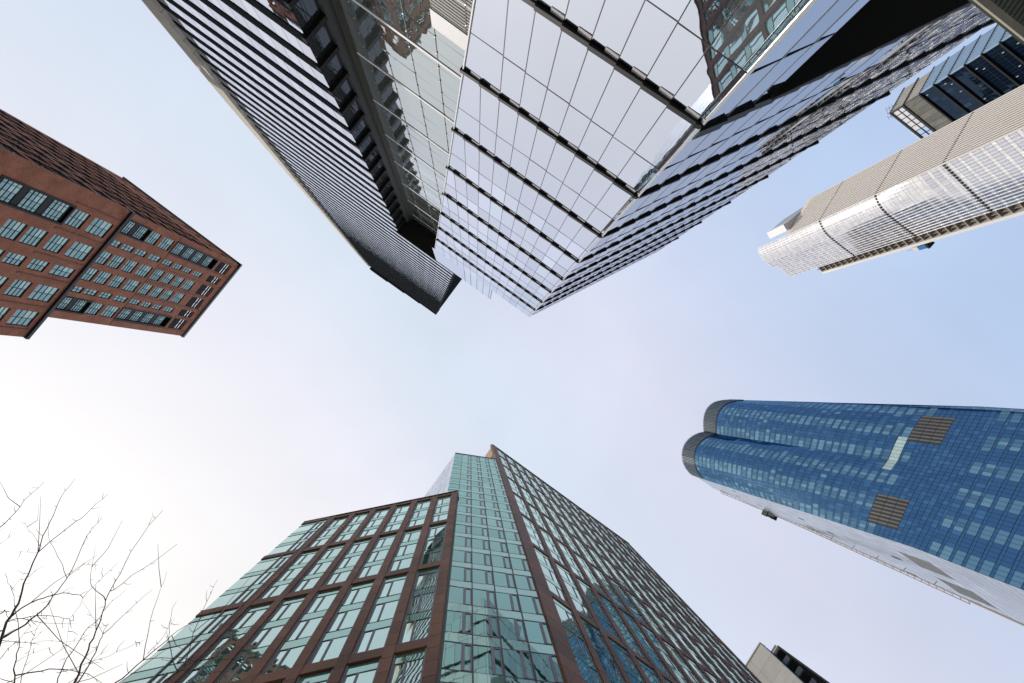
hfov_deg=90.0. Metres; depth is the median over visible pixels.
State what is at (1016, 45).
window
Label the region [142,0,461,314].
finned tower
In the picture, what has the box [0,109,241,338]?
brick apartment block
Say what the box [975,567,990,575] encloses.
window
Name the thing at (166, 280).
window
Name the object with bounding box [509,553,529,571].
window
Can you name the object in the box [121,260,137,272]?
window
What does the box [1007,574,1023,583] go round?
window
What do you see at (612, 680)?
window
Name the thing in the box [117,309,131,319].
window
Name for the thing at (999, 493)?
window
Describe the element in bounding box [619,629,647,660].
window
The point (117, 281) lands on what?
window
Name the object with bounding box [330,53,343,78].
side window
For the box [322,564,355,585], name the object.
window
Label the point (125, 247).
window
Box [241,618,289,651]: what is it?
window
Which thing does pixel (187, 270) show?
window
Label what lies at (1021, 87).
facade
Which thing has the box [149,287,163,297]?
window
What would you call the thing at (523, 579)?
window
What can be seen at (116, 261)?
window
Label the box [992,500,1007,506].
window
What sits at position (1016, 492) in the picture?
window
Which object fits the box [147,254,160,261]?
window
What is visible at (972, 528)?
window
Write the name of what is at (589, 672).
window
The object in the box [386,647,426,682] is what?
window
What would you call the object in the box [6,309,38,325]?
window
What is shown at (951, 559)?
window
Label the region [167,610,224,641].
window
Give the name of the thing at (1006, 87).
window
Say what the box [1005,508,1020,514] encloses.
window
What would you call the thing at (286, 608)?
window
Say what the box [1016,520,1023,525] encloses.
window
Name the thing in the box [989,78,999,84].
window
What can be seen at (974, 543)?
window
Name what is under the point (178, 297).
window
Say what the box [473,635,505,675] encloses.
window
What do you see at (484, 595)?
window
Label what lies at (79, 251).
window
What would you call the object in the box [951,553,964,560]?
window
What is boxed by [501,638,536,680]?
window
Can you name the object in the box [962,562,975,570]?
window
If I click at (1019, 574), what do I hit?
window
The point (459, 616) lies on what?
window
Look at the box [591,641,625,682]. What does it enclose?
window
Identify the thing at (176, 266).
window
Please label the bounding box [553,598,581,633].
window
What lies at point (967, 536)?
window
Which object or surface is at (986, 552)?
window
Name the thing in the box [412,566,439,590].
window
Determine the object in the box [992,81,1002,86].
window
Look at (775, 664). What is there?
building
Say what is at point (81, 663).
bare tree
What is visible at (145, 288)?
window
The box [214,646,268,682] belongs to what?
window
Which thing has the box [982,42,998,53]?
fin window
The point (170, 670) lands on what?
window
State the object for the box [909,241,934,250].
cleaning cradle
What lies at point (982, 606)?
hoist mast
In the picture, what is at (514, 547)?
window
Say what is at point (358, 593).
window
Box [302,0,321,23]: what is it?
side window
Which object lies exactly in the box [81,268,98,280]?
window
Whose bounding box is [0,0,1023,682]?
sky
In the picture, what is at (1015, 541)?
window
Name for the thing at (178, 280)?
window
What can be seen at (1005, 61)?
window
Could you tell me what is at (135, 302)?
window
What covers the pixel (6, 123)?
window
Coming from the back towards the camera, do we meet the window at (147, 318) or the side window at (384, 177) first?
the window at (147, 318)
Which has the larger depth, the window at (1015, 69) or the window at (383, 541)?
the window at (1015, 69)
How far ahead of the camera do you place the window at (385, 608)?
26.55 m
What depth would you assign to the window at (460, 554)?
35.37 m
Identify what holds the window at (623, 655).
in the green glass apartment tower at (495, 564)
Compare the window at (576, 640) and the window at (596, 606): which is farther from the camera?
the window at (596, 606)
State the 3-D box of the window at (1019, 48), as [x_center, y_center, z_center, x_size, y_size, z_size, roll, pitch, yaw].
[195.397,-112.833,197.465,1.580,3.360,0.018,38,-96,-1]
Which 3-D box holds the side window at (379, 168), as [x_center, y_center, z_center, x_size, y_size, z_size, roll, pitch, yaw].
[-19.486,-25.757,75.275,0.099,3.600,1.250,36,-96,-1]
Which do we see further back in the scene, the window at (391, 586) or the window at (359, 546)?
the window at (359, 546)
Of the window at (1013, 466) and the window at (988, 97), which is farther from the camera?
the window at (988, 97)
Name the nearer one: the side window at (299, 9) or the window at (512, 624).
the window at (512, 624)
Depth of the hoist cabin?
268.70 m
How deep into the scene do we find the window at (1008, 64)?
204.59 m
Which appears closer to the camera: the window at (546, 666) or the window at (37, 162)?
the window at (546, 666)
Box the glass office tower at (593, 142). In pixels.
[432,0,995,316]
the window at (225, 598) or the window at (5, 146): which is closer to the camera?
the window at (225, 598)
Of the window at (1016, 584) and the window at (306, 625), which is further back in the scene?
the window at (1016, 584)
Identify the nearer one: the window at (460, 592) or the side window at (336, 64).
the window at (460, 592)
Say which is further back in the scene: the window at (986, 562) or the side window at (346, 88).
the window at (986, 562)
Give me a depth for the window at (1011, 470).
146.50 m
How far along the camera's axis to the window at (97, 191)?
70.45 m
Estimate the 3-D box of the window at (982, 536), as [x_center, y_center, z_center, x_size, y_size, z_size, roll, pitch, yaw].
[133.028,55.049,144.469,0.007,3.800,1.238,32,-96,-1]
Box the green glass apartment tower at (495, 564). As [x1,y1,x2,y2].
[121,444,761,682]
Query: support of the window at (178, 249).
in the brick apartment block at (84, 239)
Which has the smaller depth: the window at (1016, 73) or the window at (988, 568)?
the window at (988, 568)
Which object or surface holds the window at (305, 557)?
in the green glass apartment tower at (495, 564)
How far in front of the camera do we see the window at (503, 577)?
32.35 m
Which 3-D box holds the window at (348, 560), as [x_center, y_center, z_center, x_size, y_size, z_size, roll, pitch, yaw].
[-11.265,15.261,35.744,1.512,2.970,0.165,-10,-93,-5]
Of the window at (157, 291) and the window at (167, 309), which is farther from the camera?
the window at (167, 309)
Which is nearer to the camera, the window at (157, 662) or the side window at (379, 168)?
the window at (157, 662)
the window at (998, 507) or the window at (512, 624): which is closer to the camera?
the window at (512, 624)
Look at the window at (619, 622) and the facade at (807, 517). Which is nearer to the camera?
the window at (619, 622)
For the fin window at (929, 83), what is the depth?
231.69 m
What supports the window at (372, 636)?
in the green glass apartment tower at (495, 564)
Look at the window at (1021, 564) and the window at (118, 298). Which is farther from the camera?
the window at (1021, 564)
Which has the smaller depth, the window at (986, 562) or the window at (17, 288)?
the window at (17, 288)
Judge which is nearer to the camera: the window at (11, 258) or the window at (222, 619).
the window at (222, 619)
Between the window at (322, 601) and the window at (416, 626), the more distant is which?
the window at (322, 601)
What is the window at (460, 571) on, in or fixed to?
in the green glass apartment tower at (495, 564)
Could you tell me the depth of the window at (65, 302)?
73.50 m
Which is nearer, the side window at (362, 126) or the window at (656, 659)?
the window at (656, 659)
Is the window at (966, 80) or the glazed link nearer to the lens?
the glazed link
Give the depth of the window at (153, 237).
80.61 m
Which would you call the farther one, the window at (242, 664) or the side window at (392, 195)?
the side window at (392, 195)
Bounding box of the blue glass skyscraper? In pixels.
[681,399,1023,623]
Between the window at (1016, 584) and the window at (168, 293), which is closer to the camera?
the window at (168, 293)
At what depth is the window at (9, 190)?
56.16 m
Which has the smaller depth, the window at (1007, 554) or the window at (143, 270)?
the window at (143, 270)
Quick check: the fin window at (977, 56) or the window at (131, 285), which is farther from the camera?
the fin window at (977, 56)
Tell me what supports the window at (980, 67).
in the dark office tower at (987, 67)
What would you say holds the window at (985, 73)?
in the dark office tower at (987, 67)
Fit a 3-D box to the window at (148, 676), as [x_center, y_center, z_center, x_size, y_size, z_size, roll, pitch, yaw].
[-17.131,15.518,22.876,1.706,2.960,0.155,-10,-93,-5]
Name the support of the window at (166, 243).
in the brick apartment block at (84, 239)
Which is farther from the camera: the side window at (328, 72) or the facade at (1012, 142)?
the facade at (1012, 142)
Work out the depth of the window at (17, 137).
66.44 m
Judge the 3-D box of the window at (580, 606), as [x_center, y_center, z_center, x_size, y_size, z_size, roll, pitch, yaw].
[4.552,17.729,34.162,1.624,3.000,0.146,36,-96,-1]
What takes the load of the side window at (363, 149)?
in the finned tower at (287, 80)
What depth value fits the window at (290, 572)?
35.34 m
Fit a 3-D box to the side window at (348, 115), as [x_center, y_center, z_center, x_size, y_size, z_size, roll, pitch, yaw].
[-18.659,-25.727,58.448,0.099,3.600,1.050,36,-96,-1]
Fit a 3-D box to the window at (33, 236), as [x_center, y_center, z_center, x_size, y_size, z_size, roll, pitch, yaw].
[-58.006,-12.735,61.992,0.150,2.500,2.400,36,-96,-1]
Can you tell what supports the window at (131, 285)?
in the brick apartment block at (84, 239)
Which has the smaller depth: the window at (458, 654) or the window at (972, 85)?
the window at (458, 654)
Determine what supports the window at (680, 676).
in the green glass apartment tower at (495, 564)
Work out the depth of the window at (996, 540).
140.41 m
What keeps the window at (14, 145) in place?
in the brick apartment block at (84, 239)
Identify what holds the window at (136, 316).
in the brick apartment block at (84, 239)
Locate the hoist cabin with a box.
[761,510,777,520]
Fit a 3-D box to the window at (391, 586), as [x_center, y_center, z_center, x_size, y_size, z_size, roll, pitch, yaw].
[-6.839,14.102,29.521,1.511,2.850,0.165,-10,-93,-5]
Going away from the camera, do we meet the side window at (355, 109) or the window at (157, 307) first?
the side window at (355, 109)
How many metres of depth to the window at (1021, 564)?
132.82 m
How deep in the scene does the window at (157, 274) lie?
86.95 m
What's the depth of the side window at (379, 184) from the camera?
79.90 m
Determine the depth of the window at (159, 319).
95.42 m
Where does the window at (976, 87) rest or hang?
in the dark office tower at (987, 67)
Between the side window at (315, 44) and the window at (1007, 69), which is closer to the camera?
the side window at (315, 44)
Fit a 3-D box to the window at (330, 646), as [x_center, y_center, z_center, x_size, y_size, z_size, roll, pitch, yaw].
[-8.319,14.049,23.609,1.512,2.970,0.165,-10,-93,-5]
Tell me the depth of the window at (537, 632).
26.13 m
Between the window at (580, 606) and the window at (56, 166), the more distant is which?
the window at (56, 166)
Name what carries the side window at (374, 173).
in the finned tower at (287, 80)
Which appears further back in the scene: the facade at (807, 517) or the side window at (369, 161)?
the facade at (807, 517)
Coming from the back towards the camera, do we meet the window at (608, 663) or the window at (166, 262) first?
the window at (166, 262)
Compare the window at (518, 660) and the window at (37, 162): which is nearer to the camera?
the window at (518, 660)
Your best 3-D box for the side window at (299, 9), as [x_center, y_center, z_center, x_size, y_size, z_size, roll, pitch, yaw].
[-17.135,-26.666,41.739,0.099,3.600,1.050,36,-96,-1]
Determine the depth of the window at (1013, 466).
146.86 m
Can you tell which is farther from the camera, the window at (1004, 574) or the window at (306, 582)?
the window at (1004, 574)
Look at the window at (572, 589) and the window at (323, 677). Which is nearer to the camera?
the window at (323, 677)
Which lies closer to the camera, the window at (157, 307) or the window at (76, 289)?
the window at (76, 289)
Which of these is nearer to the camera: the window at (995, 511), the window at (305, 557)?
the window at (305, 557)
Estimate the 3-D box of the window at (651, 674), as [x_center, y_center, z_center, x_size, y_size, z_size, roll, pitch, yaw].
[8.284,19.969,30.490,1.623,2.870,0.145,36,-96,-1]
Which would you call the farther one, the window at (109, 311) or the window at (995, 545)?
the window at (995, 545)
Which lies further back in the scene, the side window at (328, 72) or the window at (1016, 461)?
the window at (1016, 461)
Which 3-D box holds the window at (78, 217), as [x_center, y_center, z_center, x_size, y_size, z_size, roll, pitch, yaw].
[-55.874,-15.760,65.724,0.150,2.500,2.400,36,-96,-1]
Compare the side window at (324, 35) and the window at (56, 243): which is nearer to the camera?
the side window at (324, 35)
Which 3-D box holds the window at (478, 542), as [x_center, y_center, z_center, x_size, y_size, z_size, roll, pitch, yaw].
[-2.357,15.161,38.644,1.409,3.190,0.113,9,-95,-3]
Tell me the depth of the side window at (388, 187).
84.17 m
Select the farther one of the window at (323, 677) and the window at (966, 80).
the window at (966, 80)
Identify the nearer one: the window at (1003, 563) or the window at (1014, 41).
the window at (1003, 563)
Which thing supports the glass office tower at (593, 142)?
on the ground
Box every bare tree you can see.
[0,479,110,682]
[0,510,176,682]
[115,555,263,682]
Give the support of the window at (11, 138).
in the brick apartment block at (84, 239)
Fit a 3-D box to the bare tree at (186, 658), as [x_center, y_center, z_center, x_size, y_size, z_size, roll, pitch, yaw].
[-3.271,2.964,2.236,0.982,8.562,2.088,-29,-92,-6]
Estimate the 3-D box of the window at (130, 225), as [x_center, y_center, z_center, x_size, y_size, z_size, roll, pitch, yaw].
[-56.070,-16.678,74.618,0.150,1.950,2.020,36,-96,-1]
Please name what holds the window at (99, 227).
in the brick apartment block at (84, 239)
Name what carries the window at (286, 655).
in the green glass apartment tower at (495, 564)
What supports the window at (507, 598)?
in the green glass apartment tower at (495, 564)
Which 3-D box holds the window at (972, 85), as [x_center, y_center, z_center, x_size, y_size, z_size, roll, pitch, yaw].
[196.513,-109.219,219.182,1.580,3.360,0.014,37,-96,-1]
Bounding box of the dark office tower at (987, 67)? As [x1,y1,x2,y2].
[889,24,1023,139]
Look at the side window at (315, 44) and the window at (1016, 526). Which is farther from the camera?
the window at (1016, 526)
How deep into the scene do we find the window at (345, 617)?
26.39 m
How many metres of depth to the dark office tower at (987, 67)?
220.96 m
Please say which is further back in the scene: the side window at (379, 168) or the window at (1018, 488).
the window at (1018, 488)
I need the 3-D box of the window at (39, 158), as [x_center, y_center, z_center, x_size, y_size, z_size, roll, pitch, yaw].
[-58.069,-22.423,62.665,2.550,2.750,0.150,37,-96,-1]
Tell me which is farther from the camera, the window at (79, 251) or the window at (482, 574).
the window at (79, 251)
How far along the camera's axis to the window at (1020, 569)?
132.43 m
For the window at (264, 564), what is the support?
in the green glass apartment tower at (495, 564)
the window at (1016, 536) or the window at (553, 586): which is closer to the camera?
the window at (553, 586)
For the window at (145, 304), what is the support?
in the brick apartment block at (84, 239)
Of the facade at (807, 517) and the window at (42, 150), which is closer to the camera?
the window at (42, 150)
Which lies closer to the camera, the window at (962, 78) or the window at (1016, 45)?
the window at (1016, 45)
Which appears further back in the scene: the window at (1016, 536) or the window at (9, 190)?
the window at (1016, 536)
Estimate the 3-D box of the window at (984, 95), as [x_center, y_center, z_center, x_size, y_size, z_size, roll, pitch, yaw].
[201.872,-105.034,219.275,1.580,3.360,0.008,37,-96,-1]
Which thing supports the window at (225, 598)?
in the green glass apartment tower at (495, 564)
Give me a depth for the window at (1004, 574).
135.62 m
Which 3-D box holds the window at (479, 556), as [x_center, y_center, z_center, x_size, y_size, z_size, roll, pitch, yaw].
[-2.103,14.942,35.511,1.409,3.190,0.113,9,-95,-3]
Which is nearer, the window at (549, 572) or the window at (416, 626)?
the window at (416, 626)
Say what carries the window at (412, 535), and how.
in the green glass apartment tower at (495, 564)
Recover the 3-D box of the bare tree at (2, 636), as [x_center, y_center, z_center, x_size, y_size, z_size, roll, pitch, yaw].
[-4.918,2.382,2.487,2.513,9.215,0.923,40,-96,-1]
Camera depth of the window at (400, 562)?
33.24 m
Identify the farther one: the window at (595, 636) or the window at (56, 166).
the window at (56, 166)
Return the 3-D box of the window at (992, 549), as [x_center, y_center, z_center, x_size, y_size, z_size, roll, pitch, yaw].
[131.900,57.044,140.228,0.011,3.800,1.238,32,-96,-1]
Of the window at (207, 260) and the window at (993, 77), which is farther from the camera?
the window at (993, 77)
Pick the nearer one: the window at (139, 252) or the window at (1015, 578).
the window at (139, 252)
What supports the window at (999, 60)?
in the dark office tower at (987, 67)
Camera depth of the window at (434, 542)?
36.16 m
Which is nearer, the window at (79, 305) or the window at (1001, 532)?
the window at (79, 305)
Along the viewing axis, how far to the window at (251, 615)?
28.77 m
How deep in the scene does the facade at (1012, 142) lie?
204.44 m
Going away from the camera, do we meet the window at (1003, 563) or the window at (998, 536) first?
the window at (1003, 563)
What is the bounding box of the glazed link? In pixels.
[340,0,472,234]
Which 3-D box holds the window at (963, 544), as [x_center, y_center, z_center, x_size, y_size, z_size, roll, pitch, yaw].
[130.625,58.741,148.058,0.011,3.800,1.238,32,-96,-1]
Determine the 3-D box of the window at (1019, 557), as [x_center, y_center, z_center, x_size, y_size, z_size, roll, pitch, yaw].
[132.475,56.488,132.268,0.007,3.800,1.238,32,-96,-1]
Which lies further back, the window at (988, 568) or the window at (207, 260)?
the window at (988, 568)
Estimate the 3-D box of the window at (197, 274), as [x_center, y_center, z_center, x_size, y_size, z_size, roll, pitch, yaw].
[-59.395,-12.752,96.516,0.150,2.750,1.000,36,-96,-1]
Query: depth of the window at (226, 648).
25.93 m
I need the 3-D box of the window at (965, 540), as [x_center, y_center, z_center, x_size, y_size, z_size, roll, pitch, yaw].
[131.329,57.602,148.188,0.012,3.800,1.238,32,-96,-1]
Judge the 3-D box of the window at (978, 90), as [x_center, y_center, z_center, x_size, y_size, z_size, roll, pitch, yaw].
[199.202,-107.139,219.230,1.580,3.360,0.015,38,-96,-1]
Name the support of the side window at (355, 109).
in the finned tower at (287, 80)
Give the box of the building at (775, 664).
[745,642,829,682]
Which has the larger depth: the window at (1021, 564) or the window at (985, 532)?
the window at (985, 532)
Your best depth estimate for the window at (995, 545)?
140.29 m
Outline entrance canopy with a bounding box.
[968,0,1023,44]
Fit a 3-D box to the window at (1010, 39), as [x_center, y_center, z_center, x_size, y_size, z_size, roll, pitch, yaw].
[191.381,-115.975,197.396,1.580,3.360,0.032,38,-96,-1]
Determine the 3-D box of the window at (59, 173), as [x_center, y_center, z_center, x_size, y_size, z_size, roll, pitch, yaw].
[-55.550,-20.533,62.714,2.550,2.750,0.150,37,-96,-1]
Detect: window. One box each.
[0,119,19,131]
[0,142,25,158]
[0,178,23,203]
[0,219,26,240]
[0,276,7,287]
[0,307,10,319]
[1,137,32,156]
[1,252,26,265]
[3,133,29,149]
[3,279,31,296]
[6,130,32,146]
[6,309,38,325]
[14,130,36,144]
[16,189,48,212]
[18,226,47,246]
[23,148,52,166]
[24,154,52,171]
[26,259,48,271]
[27,284,58,301]
[28,146,52,161]
[34,145,55,158]
[41,199,70,221]
[42,234,69,253]
[46,165,72,181]
[48,161,71,175]
[48,265,74,277]
[53,159,74,172]
[56,298,72,309]
[64,209,89,228]
[64,242,93,260]
[68,176,91,190]
[69,300,87,311]
[70,286,83,292]
[72,173,93,186]
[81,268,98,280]
[83,289,97,295]
[85,217,112,237]
[85,303,103,314]
[89,186,113,201]
[93,271,111,284]
[94,251,111,264]
[98,292,112,298]
[100,305,118,317]
[106,255,125,268]
[108,275,125,287]
[109,240,121,247]
[113,296,127,302]
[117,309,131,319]
[120,221,135,234]
[121,244,133,252]
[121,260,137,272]
[121,665,167,682]
[122,279,140,291]
[128,299,140,304]
[129,311,143,321]
[131,634,199,673]
[132,226,148,239]
[134,249,147,256]
[134,264,151,277]
[138,284,152,294]
[140,314,154,322]
[141,302,151,307]
[144,231,161,244]
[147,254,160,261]
[149,269,164,280]
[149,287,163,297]
[151,660,187,682]
[152,304,161,309]
[152,316,165,324]
[157,237,174,250]
[160,290,173,300]
[161,273,174,284]
[162,259,172,266]
[163,307,173,312]
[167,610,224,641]
[168,630,217,665]
[170,293,184,302]
[171,243,185,254]
[171,276,184,287]
[172,263,182,269]
[177,656,224,682]
[181,248,194,258]
[181,280,194,290]
[183,267,191,273]
[191,252,203,262]
[192,271,202,277]
[199,626,250,660]
[200,256,212,266]
[200,607,240,634]
[205,585,251,609]
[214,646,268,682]
[226,568,268,590]
[228,603,271,630]
[233,582,265,603]
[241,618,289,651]
[246,555,282,573]
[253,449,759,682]
[257,579,292,599]
[259,637,310,674]
[265,596,305,622]
[274,563,306,581]
[283,610,326,641]
[289,550,317,565]
[290,572,323,592]
[293,0,311,32]
[295,669,332,682]
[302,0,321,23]
[303,588,340,614]
[305,557,334,575]
[306,627,352,663]
[309,34,324,62]
[317,23,333,52]
[317,544,344,559]
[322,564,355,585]
[323,63,336,86]
[325,601,364,632]
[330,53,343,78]
[334,88,345,108]
[335,551,362,569]
[339,580,374,606]
[339,658,380,682]
[341,78,352,100]
[344,108,353,125]
[345,539,370,554]
[350,99,360,118]
[352,126,361,141]
[352,617,393,653]
[355,559,384,578]
[358,119,367,134]
[360,142,367,155]
[365,134,373,149]
[365,544,391,562]
[365,592,401,623]
[366,156,372,167]
[371,149,378,161]
[371,168,378,179]
[373,534,395,548]
[376,162,383,172]
[376,573,407,598]
[377,179,382,188]
[381,173,387,183]
[381,189,386,197]
[385,183,391,192]
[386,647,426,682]
[387,552,414,571]
[389,192,394,200]
[394,539,418,556]
[397,608,432,643]
[400,527,422,542]
[405,585,436,614]
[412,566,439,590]
[419,546,442,564]
[423,533,444,550]
[440,669,473,682]
[442,631,473,672]
[445,602,472,634]
[448,580,472,605]
[450,561,472,582]
[452,546,471,563]
[454,532,471,547]
[472,535,490,549]
[472,548,492,565]
[473,564,494,584]
[473,583,497,608]
[473,606,500,638]
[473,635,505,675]
[489,537,508,552]
[491,551,511,568]
[493,567,516,588]
[495,586,521,611]
[498,609,528,641]
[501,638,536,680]
[506,540,524,554]
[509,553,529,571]
[513,569,535,590]
[517,589,542,614]
[523,613,552,645]
[529,643,563,682]
[538,559,560,585]
[544,574,568,603]
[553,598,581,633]
[561,619,593,661]
[562,577,584,602]
[569,593,594,621]
[571,646,602,682]
[580,617,610,654]
[584,592,609,620]
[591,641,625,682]
[594,611,621,641]
[605,671,620,682]
[608,610,633,638]
[609,638,640,675]
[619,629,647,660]
[622,664,644,682]
[636,658,661,682]
[644,647,673,678]
[668,664,688,682]
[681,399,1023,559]
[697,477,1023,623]
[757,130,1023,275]
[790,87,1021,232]
[920,49,961,92]
[922,67,999,120]
[949,64,963,74]
[949,557,961,564]
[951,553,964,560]
[953,549,966,556]
[954,73,963,79]
[955,545,968,552]
[957,76,966,81]
[957,541,970,548]
[959,537,972,543]
[960,78,969,84]
[961,533,974,539]
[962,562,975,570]
[963,529,976,535]
[964,558,978,565]
[965,53,980,64]
[965,525,978,531]
[966,83,975,89]
[966,554,979,561]
[967,60,976,66]
[968,549,981,557]
[970,63,979,69]
[970,85,978,91]
[970,545,984,552]
[972,88,981,93]
[972,541,986,548]
[974,65,983,71]
[974,537,988,544]
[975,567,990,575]
[976,68,985,74]
[976,533,990,539]
[977,563,992,571]
[978,93,987,98]
[978,529,992,535]
[980,70,989,76]
[980,525,994,531]
[980,558,994,566]
[981,96,991,101]
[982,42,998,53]
[982,520,996,527]
[982,554,996,562]
[983,73,992,79]
[984,516,998,523]
[984,550,998,558]
[985,49,994,55]
[986,76,995,81]
[986,512,1000,518]
[986,546,1000,553]
[987,51,997,58]
[988,508,1003,514]
[988,541,1002,549]
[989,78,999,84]
[990,504,1005,510]
[990,537,1005,544]
[990,573,1005,581]
[991,54,1001,61]
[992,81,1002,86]
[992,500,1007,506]
[992,533,1007,540]
[992,568,1007,576]
[994,57,1004,63]
[994,564,1009,572]
[995,496,1009,502]
[995,529,1009,535]
[996,83,1005,89]
[997,59,1007,66]
[997,492,1011,497]
[997,524,1011,531]
[997,559,1012,567]
[998,520,1013,527]
[998,555,1014,563]
[999,86,1008,91]
[999,488,1013,493]
[1000,516,1016,522]
[1001,62,1011,68]
[1001,484,1015,489]
[1001,550,1016,558]
[1003,37,1013,44]
[1003,480,1018,485]
[1003,512,1018,518]
[1003,546,1018,554]
[1004,65,1014,71]
[1005,476,1020,481]
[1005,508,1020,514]
[1005,542,1021,549]
[1005,579,1021,587]
[1006,39,1017,46]
[1007,67,1017,74]
[1007,472,1022,477]
[1007,503,1022,509]
[1007,537,1022,545]
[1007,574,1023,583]
[1009,42,1020,49]
[1009,468,1023,473]
[1009,499,1023,505]
[1009,533,1023,540]
[1010,569,1023,578]
[1011,70,1021,76]
[1011,464,1023,469]
[1011,495,1023,501]
[1011,529,1023,535]
[1012,565,1023,572]
[1013,45,1023,52]
[1013,73,1023,79]
[1013,460,1023,464]
[1013,491,1023,496]
[1014,524,1023,530]
[1014,560,1023,567]
[1015,487,1023,491]
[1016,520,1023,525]
[1016,556,1023,561]
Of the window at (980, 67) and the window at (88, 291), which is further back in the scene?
the window at (980, 67)
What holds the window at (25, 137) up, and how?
in the brick apartment block at (84, 239)
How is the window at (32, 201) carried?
in the brick apartment block at (84, 239)
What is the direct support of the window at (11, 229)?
in the brick apartment block at (84, 239)
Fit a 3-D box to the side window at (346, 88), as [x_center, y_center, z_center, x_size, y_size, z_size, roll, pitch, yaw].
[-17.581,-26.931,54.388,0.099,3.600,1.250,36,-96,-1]
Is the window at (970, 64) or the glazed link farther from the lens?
the window at (970, 64)
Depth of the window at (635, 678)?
28.40 m
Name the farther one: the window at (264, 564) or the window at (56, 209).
the window at (56, 209)
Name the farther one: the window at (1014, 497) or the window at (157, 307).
the window at (1014, 497)
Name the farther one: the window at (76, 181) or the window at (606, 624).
the window at (76, 181)
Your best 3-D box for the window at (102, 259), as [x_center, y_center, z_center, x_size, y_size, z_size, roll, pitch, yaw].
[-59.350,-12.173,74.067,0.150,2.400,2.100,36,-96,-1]
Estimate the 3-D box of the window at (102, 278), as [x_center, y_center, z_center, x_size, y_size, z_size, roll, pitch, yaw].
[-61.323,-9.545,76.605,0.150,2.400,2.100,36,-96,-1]
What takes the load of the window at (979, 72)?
in the dark office tower at (987, 67)
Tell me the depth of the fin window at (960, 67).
217.73 m
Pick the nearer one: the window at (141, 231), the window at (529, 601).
the window at (529, 601)
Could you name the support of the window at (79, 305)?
in the brick apartment block at (84, 239)
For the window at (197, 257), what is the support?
in the brick apartment block at (84, 239)
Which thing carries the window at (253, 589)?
in the green glass apartment tower at (495, 564)
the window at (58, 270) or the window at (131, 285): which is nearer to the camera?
the window at (58, 270)
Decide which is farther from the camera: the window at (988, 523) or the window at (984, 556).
the window at (988, 523)
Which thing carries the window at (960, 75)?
in the dark office tower at (987, 67)
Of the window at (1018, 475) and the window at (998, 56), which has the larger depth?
the window at (998, 56)
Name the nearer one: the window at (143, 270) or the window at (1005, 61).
the window at (143, 270)
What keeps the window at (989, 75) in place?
in the dark office tower at (987, 67)
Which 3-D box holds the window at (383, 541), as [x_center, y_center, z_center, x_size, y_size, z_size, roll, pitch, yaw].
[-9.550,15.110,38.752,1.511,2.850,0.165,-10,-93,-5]
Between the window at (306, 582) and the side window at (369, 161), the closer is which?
the window at (306, 582)
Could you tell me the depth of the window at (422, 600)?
26.72 m
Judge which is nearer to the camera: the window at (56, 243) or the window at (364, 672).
the window at (364, 672)
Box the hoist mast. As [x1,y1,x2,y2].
[721,491,1023,625]
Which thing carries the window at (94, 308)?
in the brick apartment block at (84, 239)
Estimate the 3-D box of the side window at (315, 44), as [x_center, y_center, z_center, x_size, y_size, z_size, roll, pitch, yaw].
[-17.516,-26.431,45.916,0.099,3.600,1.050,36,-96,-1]
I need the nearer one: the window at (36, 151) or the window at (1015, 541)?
the window at (36, 151)
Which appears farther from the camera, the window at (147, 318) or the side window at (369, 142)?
the window at (147, 318)
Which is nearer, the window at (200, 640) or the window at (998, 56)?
the window at (200, 640)
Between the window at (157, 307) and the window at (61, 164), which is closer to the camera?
the window at (61, 164)
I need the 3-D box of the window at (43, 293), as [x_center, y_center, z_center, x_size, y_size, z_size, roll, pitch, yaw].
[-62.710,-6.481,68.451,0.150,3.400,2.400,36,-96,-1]
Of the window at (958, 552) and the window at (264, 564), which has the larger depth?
the window at (958, 552)
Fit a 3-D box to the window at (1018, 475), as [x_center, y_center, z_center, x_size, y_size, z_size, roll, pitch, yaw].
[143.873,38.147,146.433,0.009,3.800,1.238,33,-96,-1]
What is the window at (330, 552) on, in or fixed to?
in the green glass apartment tower at (495, 564)
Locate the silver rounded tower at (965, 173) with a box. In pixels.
[757,84,1023,275]
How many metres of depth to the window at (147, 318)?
92.13 m
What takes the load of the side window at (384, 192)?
in the finned tower at (287, 80)
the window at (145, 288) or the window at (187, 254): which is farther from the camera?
the window at (187, 254)

